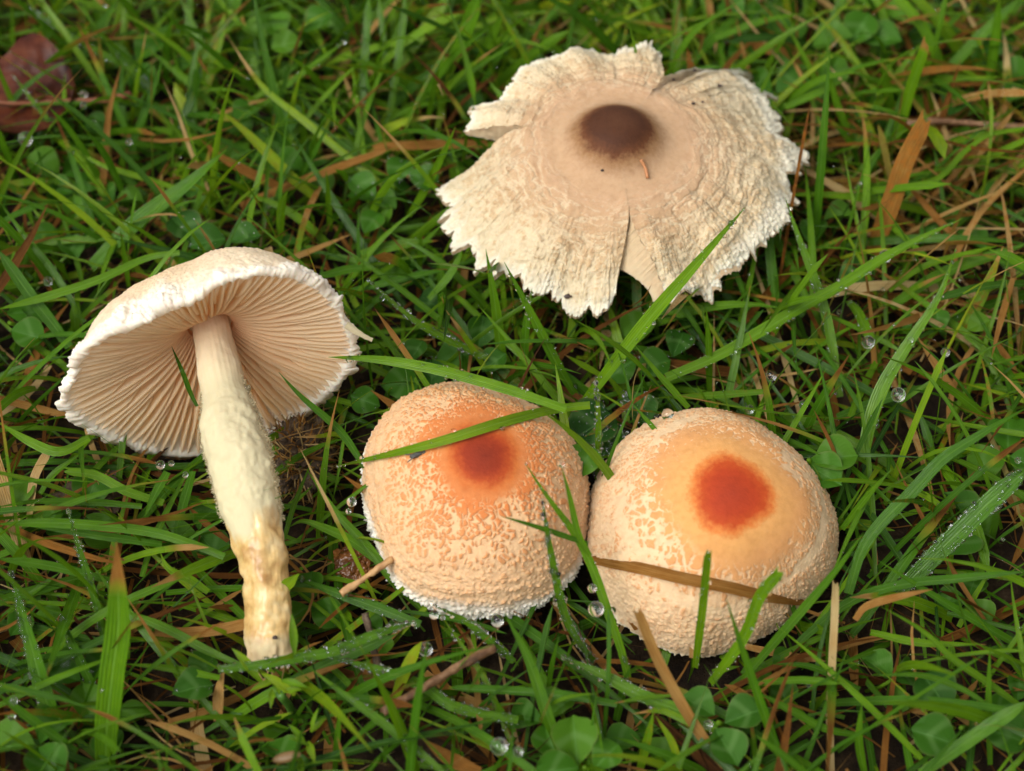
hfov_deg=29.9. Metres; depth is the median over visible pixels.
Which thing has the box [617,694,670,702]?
grass blade
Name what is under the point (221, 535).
dead grass blade
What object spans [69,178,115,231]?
grass blade
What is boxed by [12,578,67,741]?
grass blade
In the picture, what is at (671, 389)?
grass blade
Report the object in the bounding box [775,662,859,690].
grass blade
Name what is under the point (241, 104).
clover
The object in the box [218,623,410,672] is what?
grass blade
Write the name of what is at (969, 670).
grass blade
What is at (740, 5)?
clover
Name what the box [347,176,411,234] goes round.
clover
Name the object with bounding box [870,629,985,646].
grass blade
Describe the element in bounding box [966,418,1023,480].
clover
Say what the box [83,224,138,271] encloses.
clover
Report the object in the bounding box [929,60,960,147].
dead grass blade
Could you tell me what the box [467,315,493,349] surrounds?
clover
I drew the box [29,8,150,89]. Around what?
grass blade
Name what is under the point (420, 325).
grass blade
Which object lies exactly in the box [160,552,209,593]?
grass blade
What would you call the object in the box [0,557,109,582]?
grass blade
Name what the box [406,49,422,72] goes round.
grass blade
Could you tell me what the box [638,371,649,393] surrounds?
grass blade
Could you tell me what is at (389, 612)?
grass blade
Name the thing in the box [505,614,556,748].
grass blade
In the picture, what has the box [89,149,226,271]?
grass blade
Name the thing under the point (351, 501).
water drop
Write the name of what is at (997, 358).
grass blade
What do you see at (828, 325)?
grass blade
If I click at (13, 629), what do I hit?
clover
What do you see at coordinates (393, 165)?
clover
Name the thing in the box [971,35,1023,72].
clover
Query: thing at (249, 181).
clover
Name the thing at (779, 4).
clover
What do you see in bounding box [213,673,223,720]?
dead grass blade
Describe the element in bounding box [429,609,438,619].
water drop
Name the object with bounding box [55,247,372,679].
mushroom
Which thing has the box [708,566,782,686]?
grass blade
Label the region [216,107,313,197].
grass blade
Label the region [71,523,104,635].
grass blade
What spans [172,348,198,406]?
grass blade
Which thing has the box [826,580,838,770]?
dead grass blade
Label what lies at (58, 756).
clover
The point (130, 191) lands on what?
clover
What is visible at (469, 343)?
grass blade
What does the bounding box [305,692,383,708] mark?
grass blade
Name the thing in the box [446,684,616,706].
grass blade
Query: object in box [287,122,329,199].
grass blade
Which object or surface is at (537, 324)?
grass blade
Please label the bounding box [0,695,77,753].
grass blade
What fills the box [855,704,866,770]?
grass blade
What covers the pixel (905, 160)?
dead grass blade
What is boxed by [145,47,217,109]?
grass blade
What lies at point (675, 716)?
grass blade
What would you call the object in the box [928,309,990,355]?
clover
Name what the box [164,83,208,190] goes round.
dead grass blade
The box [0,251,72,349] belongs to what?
grass blade
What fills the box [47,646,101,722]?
clover
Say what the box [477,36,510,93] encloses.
grass blade
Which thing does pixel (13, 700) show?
water drop
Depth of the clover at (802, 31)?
0.37 m
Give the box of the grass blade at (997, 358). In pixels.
[987,344,1020,392]
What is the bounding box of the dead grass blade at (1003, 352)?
[983,331,1022,384]
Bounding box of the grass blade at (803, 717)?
[763,694,854,736]
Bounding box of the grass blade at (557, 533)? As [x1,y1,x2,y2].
[501,516,587,545]
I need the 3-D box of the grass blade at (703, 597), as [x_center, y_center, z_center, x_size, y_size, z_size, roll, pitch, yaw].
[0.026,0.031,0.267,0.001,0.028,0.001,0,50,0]
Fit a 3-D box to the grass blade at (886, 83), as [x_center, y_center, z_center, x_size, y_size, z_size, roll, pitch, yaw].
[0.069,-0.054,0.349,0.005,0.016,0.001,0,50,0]
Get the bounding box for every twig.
[362,612,381,664]
[379,644,496,715]
[906,117,1023,128]
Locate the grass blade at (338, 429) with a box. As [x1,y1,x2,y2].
[280,374,363,468]
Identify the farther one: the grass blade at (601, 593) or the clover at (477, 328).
the clover at (477, 328)
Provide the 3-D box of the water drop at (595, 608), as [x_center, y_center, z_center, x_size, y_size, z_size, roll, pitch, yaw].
[0.012,0.031,0.270,0.002,0.002,0.002,0,50,0]
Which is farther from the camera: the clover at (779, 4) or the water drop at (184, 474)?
the clover at (779, 4)
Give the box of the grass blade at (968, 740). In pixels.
[918,702,1023,770]
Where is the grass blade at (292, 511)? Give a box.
[284,461,311,539]
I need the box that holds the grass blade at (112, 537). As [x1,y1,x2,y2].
[34,527,161,546]
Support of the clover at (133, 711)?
on the ground at (846, 758)
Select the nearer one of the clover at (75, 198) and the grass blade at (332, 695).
the grass blade at (332, 695)
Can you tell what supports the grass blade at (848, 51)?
on the ground at (846, 758)
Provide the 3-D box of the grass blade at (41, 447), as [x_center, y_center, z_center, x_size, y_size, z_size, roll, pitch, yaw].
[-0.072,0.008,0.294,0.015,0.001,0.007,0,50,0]
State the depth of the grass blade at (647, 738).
0.27 m
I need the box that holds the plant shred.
[640,159,648,178]
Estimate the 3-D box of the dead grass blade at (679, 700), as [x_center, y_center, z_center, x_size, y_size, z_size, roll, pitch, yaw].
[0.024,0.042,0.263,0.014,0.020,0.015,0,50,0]
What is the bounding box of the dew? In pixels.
[0,0,1023,770]
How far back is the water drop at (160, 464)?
0.29 m
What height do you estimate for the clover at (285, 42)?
0.017 m
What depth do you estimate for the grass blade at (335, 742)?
0.27 m
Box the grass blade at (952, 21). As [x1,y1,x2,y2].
[893,5,970,97]
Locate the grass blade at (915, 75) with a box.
[888,36,928,153]
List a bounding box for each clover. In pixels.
[0,478,34,527]
[0,704,75,770]
[7,295,45,346]
[7,595,60,635]
[25,146,82,210]
[28,221,84,257]
[41,504,73,542]
[44,476,115,548]
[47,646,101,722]
[48,105,104,151]
[49,171,95,219]
[79,699,151,758]
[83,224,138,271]
[90,182,144,228]
[104,33,163,93]
[162,496,228,563]
[166,209,261,250]
[168,180,208,214]
[172,650,217,699]
[176,47,210,70]
[209,0,240,23]
[219,115,282,161]
[222,721,298,770]
[232,99,300,133]
[236,153,279,192]
[239,33,296,64]
[241,5,333,80]
[270,141,334,202]
[273,0,293,10]
[273,42,332,85]
[278,234,317,260]
[291,571,342,628]
[292,15,341,39]
[320,667,368,714]
[332,129,378,166]
[347,156,438,221]
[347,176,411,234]
[350,339,426,413]
[352,4,388,30]
[356,611,412,653]
[360,189,396,239]
[380,251,433,298]
[395,123,433,140]
[414,286,474,384]
[417,75,483,120]
[451,34,483,59]
[451,347,506,381]
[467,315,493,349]
[501,33,544,61]
[509,687,574,753]
[535,715,622,770]
[568,393,657,454]
[572,444,601,476]
[603,9,650,46]
[604,329,694,383]
[606,709,670,762]
[619,287,696,349]
[625,40,670,56]
[683,686,761,766]
[704,32,753,69]
[717,0,791,33]
[740,646,798,701]
[750,63,811,115]
[762,0,799,15]
[768,12,818,38]
[796,199,854,250]
[806,434,858,487]
[812,10,902,83]
[839,256,874,282]
[843,107,887,147]
[845,83,876,122]
[861,648,914,715]
[871,177,910,208]
[872,112,907,152]
[887,44,916,62]
[889,0,939,17]
[902,25,958,47]
[902,302,946,338]
[909,669,1023,755]
[920,207,987,263]
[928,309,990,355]
[928,490,1002,555]
[937,573,995,620]
[940,87,972,115]
[952,142,991,170]
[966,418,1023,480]
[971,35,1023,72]
[980,31,1023,80]
[983,177,1023,208]
[992,674,1023,717]
[1001,68,1023,118]
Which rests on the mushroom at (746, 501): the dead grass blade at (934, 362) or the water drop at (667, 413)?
the water drop at (667, 413)
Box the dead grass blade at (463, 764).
[423,739,481,770]
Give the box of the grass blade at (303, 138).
[299,99,306,157]
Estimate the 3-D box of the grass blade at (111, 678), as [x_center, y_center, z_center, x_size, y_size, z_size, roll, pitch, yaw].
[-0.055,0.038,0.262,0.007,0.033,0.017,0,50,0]
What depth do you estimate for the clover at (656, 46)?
0.36 m
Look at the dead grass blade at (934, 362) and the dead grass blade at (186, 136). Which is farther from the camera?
the dead grass blade at (186, 136)
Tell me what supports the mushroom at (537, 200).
on the ground at (846, 758)
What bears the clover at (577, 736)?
on the ground at (846, 758)
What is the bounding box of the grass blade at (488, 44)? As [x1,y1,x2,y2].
[473,9,503,78]
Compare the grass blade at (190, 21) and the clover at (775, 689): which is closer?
the clover at (775, 689)
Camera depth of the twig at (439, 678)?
0.27 m
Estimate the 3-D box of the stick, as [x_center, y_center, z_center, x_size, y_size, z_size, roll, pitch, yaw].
[-0.021,0.028,0.279,0.008,0.002,0.006,0,50,0]
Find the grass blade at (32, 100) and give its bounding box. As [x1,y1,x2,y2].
[16,79,58,131]
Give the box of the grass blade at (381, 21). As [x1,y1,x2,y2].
[377,0,391,86]
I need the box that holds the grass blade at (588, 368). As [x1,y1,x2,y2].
[565,355,599,375]
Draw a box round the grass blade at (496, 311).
[486,251,505,381]
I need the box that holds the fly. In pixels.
[404,450,425,462]
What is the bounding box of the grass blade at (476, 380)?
[330,355,566,412]
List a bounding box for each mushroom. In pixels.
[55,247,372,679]
[360,381,590,620]
[435,40,809,318]
[586,407,838,657]
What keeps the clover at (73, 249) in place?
on the ground at (846, 758)
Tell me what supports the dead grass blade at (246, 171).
on the ground at (846, 758)
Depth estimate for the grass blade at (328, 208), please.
0.33 m
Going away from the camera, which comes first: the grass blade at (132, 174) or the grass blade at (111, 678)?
the grass blade at (111, 678)
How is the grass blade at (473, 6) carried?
on the ground at (846, 758)
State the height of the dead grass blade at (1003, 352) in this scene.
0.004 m
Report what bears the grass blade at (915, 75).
on the ground at (846, 758)
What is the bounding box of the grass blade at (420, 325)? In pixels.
[374,285,487,358]
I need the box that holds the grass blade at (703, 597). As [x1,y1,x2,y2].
[692,550,711,668]
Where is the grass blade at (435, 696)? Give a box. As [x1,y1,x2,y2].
[334,658,518,723]
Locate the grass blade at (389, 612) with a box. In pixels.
[297,578,421,627]
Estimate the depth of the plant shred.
0.31 m
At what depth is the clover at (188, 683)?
0.27 m
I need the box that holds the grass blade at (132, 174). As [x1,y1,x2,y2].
[69,144,173,187]
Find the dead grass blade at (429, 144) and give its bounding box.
[370,139,487,150]
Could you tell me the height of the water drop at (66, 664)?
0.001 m
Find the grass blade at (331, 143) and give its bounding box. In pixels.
[230,41,382,186]
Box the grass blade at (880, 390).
[857,252,954,476]
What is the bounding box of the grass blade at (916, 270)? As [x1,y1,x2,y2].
[888,244,1003,291]
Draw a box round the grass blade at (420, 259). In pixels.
[417,233,422,267]
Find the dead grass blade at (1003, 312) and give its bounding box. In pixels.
[992,277,1015,355]
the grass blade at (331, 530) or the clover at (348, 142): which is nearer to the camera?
the grass blade at (331, 530)
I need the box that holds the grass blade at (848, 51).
[807,5,880,96]
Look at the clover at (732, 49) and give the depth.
0.36 m
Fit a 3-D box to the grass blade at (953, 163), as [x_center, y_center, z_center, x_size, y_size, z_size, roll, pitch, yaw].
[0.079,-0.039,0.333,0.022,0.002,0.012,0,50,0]
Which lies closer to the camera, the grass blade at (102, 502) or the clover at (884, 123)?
the grass blade at (102, 502)
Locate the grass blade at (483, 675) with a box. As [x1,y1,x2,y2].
[444,620,513,745]
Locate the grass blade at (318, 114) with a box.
[281,69,355,135]
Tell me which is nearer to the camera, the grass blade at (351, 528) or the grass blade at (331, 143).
the grass blade at (351, 528)
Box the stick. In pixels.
[339,556,393,596]
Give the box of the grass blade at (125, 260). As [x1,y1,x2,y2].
[120,230,130,286]
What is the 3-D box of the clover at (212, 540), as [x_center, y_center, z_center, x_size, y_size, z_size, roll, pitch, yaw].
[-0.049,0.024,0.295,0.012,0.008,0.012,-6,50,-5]
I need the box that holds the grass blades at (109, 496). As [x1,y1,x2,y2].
[47,460,131,539]
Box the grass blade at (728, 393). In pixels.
[656,389,763,398]
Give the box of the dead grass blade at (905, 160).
[866,110,930,255]
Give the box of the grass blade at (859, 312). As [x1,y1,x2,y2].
[845,301,874,337]
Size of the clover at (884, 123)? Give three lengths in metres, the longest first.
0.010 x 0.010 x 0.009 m
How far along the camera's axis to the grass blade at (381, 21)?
0.36 m
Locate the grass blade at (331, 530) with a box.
[289,519,380,561]
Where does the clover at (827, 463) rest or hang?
on the ground at (846, 758)
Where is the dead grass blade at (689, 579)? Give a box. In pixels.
[592,556,803,605]
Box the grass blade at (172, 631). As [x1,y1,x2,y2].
[129,612,240,663]
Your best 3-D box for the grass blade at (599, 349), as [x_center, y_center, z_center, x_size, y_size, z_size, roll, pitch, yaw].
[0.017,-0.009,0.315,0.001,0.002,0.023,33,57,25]
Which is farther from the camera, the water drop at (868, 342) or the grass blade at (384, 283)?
the grass blade at (384, 283)
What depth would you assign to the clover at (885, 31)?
0.36 m
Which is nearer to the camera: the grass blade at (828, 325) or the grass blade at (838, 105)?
the grass blade at (828, 325)
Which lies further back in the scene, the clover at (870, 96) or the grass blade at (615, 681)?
the clover at (870, 96)
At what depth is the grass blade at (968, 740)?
0.26 m
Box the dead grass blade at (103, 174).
[100,66,120,199]
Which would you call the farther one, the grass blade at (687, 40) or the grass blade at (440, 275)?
the grass blade at (687, 40)
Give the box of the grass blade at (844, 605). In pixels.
[797,571,1023,642]
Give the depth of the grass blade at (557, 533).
0.27 m
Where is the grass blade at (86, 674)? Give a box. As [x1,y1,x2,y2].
[59,615,92,683]
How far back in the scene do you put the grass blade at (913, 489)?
0.28 m
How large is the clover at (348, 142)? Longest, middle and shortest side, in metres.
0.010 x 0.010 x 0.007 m
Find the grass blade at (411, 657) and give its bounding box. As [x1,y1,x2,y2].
[392,641,421,697]
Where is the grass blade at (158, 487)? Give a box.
[144,470,170,517]
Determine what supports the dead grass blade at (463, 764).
on the ground at (846, 758)
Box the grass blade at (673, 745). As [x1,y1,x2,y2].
[655,715,681,769]
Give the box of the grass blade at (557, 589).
[542,497,593,661]
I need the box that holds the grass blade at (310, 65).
[259,40,346,109]
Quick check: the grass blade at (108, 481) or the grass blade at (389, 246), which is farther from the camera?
the grass blade at (389, 246)
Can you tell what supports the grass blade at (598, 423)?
on the ground at (846, 758)
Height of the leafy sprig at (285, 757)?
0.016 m
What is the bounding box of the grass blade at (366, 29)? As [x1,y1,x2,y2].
[357,0,370,129]
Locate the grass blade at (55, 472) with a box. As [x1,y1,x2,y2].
[39,455,78,493]
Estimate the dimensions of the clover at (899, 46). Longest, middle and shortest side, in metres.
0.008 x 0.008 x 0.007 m
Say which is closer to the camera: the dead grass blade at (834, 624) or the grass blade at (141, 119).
the dead grass blade at (834, 624)
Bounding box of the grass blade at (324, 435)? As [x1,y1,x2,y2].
[298,432,353,455]
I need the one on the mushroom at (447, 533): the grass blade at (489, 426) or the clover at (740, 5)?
the grass blade at (489, 426)
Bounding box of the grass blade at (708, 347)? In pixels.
[705,307,712,391]
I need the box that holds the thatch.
[0,0,1023,770]
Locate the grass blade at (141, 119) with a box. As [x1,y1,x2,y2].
[128,53,163,170]
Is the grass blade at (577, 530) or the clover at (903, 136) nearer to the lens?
the grass blade at (577, 530)
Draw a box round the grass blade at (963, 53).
[920,0,1018,106]
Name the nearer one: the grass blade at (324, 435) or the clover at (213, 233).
the grass blade at (324, 435)
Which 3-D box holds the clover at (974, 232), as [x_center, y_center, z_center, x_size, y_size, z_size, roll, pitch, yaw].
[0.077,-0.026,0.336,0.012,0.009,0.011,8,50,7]
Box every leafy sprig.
[232,613,307,721]
[272,709,325,770]
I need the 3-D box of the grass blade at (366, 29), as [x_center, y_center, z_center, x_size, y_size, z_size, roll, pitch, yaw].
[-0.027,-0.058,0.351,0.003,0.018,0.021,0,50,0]
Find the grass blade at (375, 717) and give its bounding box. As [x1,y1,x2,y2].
[309,667,444,770]
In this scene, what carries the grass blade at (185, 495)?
on the ground at (846, 758)
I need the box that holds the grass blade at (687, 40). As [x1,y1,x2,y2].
[664,0,740,75]
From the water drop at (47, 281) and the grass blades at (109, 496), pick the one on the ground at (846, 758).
the grass blades at (109, 496)
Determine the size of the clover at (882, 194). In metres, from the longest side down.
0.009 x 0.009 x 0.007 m
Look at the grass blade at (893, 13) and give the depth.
0.36 m
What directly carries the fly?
on the mushroom at (447, 533)
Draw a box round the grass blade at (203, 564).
[151,550,235,587]
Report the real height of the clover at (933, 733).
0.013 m
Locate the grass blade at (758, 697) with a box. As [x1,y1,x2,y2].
[726,598,789,770]
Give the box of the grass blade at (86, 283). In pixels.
[0,250,179,308]
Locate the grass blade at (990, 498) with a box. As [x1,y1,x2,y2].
[892,469,1023,592]
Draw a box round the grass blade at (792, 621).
[741,532,863,678]
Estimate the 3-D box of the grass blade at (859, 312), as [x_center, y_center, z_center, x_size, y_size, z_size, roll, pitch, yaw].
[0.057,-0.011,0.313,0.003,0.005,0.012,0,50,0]
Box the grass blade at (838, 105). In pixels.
[826,61,852,136]
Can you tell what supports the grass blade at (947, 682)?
on the ground at (846, 758)
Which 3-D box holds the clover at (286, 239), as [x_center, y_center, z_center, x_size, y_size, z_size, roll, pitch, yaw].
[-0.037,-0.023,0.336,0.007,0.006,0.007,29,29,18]
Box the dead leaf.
[0,33,131,133]
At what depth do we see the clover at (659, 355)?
0.31 m
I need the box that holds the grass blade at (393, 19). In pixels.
[388,8,407,113]
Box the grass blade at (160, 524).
[139,464,191,576]
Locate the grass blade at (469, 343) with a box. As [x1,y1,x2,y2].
[447,312,491,378]
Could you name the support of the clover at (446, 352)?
on the ground at (846, 758)
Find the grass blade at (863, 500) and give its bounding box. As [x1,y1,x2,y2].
[840,469,891,529]
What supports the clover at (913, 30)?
on the ground at (846, 758)
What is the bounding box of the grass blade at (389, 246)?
[360,239,437,257]
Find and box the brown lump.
[333,546,375,587]
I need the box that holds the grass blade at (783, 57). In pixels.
[767,42,789,61]
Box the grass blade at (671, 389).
[633,343,689,408]
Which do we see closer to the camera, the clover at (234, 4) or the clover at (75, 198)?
the clover at (75, 198)
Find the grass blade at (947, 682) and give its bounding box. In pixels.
[873,672,987,702]
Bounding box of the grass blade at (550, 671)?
[546,637,558,687]
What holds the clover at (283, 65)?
on the ground at (846, 758)
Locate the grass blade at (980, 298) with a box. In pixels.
[955,247,1002,341]
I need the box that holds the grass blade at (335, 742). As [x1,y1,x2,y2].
[332,705,340,769]
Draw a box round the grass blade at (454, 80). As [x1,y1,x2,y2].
[436,44,500,119]
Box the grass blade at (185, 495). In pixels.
[174,471,195,533]
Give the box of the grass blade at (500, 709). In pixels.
[491,694,516,732]
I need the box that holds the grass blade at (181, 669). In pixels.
[128,664,219,680]
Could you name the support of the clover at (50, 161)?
on the ground at (846, 758)
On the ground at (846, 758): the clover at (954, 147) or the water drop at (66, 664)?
the clover at (954, 147)
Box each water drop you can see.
[10,697,17,704]
[18,131,32,145]
[43,276,52,285]
[62,660,70,668]
[79,90,86,97]
[80,101,86,107]
[125,138,131,145]
[156,460,164,469]
[168,460,173,466]
[182,472,187,477]
[347,497,355,506]
[382,666,388,672]
[419,642,432,656]
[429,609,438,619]
[491,614,503,626]
[513,746,522,756]
[558,461,564,467]
[588,601,603,616]
[661,408,673,419]
[703,720,711,729]
[745,405,753,413]
[766,370,776,380]
[862,336,874,348]
[891,387,905,401]
[908,337,913,342]
[941,348,949,356]
[1015,457,1020,462]
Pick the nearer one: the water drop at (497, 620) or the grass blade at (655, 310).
the water drop at (497, 620)
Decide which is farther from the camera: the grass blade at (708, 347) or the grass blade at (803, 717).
the grass blade at (708, 347)
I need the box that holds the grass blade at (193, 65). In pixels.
[187,30,202,147]
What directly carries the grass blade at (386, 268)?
on the ground at (846, 758)
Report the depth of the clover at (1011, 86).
0.35 m
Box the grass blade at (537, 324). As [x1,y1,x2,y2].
[504,262,578,401]
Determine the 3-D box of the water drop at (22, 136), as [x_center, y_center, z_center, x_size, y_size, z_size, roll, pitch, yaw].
[-0.084,-0.042,0.330,0.002,0.003,0.002,0,50,0]
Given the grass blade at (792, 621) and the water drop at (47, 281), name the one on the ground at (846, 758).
the grass blade at (792, 621)
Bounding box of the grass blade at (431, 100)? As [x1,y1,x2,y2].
[425,49,445,126]
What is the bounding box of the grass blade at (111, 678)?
[95,542,129,768]
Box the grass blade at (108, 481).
[63,467,163,505]
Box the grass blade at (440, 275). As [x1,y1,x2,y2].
[437,265,445,329]
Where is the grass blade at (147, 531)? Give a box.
[0,518,225,559]
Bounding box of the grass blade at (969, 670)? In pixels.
[881,606,1023,709]
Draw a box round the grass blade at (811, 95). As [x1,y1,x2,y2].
[784,77,849,109]
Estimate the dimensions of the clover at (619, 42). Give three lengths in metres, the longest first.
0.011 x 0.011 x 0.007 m
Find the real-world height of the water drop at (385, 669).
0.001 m
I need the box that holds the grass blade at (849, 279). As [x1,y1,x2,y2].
[664,218,963,380]
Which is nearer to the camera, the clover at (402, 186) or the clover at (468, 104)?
the clover at (402, 186)
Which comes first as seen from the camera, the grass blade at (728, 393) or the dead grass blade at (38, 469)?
the dead grass blade at (38, 469)
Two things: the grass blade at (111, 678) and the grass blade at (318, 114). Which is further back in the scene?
the grass blade at (318, 114)
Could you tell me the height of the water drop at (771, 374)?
0.002 m
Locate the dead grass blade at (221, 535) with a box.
[188,506,229,542]
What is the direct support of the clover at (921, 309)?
on the ground at (846, 758)
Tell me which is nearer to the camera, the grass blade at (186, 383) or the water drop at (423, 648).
the water drop at (423, 648)
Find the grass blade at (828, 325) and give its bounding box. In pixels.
[785,198,842,396]
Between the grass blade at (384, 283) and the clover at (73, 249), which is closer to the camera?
the grass blade at (384, 283)
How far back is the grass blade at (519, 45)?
0.35 m
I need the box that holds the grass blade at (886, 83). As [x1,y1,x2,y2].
[880,54,894,109]
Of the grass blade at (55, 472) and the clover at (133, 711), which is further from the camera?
the grass blade at (55, 472)
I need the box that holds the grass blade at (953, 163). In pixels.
[909,131,1016,182]
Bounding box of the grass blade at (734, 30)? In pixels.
[698,13,803,45]
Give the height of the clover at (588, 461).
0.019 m
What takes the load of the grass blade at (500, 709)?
on the ground at (846, 758)
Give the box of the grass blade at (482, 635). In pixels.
[440,608,515,663]
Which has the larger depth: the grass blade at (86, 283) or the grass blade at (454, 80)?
the grass blade at (454, 80)
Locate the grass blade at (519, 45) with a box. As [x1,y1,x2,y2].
[496,5,530,64]
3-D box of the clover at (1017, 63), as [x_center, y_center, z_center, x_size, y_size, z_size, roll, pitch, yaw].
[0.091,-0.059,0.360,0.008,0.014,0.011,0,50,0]
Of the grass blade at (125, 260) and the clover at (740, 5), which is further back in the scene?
the clover at (740, 5)
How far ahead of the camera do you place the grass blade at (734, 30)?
0.36 m
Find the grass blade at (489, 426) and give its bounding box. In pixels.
[335,401,589,466]
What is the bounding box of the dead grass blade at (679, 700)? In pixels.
[633,609,721,768]
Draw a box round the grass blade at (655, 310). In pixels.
[582,208,744,398]
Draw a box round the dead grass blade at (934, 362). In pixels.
[918,337,955,387]
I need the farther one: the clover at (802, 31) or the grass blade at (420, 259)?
the clover at (802, 31)
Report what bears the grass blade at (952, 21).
on the ground at (846, 758)
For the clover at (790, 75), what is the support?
on the ground at (846, 758)
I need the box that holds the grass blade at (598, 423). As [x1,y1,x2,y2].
[595,385,600,479]
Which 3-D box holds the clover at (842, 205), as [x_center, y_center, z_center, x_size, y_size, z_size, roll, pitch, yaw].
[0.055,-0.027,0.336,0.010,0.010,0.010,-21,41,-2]
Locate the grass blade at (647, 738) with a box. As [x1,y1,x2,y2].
[636,710,653,770]
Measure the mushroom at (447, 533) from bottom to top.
0.031 m
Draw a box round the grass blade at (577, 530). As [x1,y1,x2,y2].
[562,469,591,556]
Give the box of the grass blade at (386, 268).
[350,264,394,300]
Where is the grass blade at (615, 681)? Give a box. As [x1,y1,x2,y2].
[558,655,717,727]
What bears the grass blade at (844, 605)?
on the ground at (846, 758)
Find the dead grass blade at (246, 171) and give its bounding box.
[201,140,285,192]
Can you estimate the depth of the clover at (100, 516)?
0.29 m
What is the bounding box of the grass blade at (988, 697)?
[985,650,992,764]
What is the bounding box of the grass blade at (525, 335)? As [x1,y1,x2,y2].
[519,290,531,380]
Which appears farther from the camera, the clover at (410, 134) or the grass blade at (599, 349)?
the clover at (410, 134)
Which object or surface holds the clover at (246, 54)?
on the ground at (846, 758)
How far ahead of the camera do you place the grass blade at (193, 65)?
0.35 m
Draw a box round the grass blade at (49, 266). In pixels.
[0,203,85,322]
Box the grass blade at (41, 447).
[0,423,90,455]
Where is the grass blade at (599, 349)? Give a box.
[578,309,644,369]
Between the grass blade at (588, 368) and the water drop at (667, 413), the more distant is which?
the grass blade at (588, 368)
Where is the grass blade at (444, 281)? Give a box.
[427,250,462,300]
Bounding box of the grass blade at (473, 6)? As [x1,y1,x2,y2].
[440,0,479,80]
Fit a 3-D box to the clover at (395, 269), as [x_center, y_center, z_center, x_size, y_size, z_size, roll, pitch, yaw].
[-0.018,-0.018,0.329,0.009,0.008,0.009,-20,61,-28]
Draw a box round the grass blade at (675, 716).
[634,708,714,731]
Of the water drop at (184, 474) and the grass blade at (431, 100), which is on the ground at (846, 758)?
the grass blade at (431, 100)
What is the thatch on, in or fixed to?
on the ground at (846, 758)
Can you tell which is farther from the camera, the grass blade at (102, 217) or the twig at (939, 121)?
the twig at (939, 121)
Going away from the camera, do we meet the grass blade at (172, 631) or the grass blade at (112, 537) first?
the grass blade at (172, 631)
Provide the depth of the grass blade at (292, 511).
0.29 m
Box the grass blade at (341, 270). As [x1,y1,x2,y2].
[320,264,381,278]
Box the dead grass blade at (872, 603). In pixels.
[853,589,931,620]
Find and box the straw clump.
[262,404,346,504]
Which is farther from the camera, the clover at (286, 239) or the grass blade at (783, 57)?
the grass blade at (783, 57)
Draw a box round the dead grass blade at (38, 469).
[26,453,49,518]
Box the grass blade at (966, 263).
[891,244,1023,309]
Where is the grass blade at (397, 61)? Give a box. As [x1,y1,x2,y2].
[384,0,406,137]
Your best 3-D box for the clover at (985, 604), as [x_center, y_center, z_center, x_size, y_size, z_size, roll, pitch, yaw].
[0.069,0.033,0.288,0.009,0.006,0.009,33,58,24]
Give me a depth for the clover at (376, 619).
0.28 m
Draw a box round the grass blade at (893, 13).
[859,0,936,29]
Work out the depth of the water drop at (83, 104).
0.34 m
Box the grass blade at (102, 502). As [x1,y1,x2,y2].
[0,498,141,508]
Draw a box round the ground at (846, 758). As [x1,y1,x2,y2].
[0,0,1023,770]
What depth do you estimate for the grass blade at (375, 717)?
0.26 m
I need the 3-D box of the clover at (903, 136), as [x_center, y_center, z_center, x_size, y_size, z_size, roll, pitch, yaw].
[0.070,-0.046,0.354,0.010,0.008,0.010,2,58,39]
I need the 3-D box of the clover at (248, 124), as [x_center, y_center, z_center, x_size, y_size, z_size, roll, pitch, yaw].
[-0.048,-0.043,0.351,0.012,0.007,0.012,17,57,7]
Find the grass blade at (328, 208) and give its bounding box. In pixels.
[326,172,331,230]
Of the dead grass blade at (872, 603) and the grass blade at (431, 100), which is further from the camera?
the grass blade at (431, 100)
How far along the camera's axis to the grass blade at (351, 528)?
0.28 m
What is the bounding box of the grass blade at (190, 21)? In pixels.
[181,0,221,98]
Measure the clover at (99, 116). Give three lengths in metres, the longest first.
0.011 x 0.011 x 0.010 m
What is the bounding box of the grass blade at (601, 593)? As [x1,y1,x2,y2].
[527,466,630,676]
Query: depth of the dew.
0.28 m
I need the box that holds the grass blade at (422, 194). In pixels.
[407,126,455,217]
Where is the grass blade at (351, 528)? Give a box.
[307,470,422,609]
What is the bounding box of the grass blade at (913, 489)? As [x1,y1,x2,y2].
[844,409,1023,594]
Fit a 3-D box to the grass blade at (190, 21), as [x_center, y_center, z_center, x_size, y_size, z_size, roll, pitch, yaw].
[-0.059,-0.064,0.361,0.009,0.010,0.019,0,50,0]
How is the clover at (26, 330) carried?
on the ground at (846, 758)
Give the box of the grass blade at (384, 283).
[339,268,448,295]

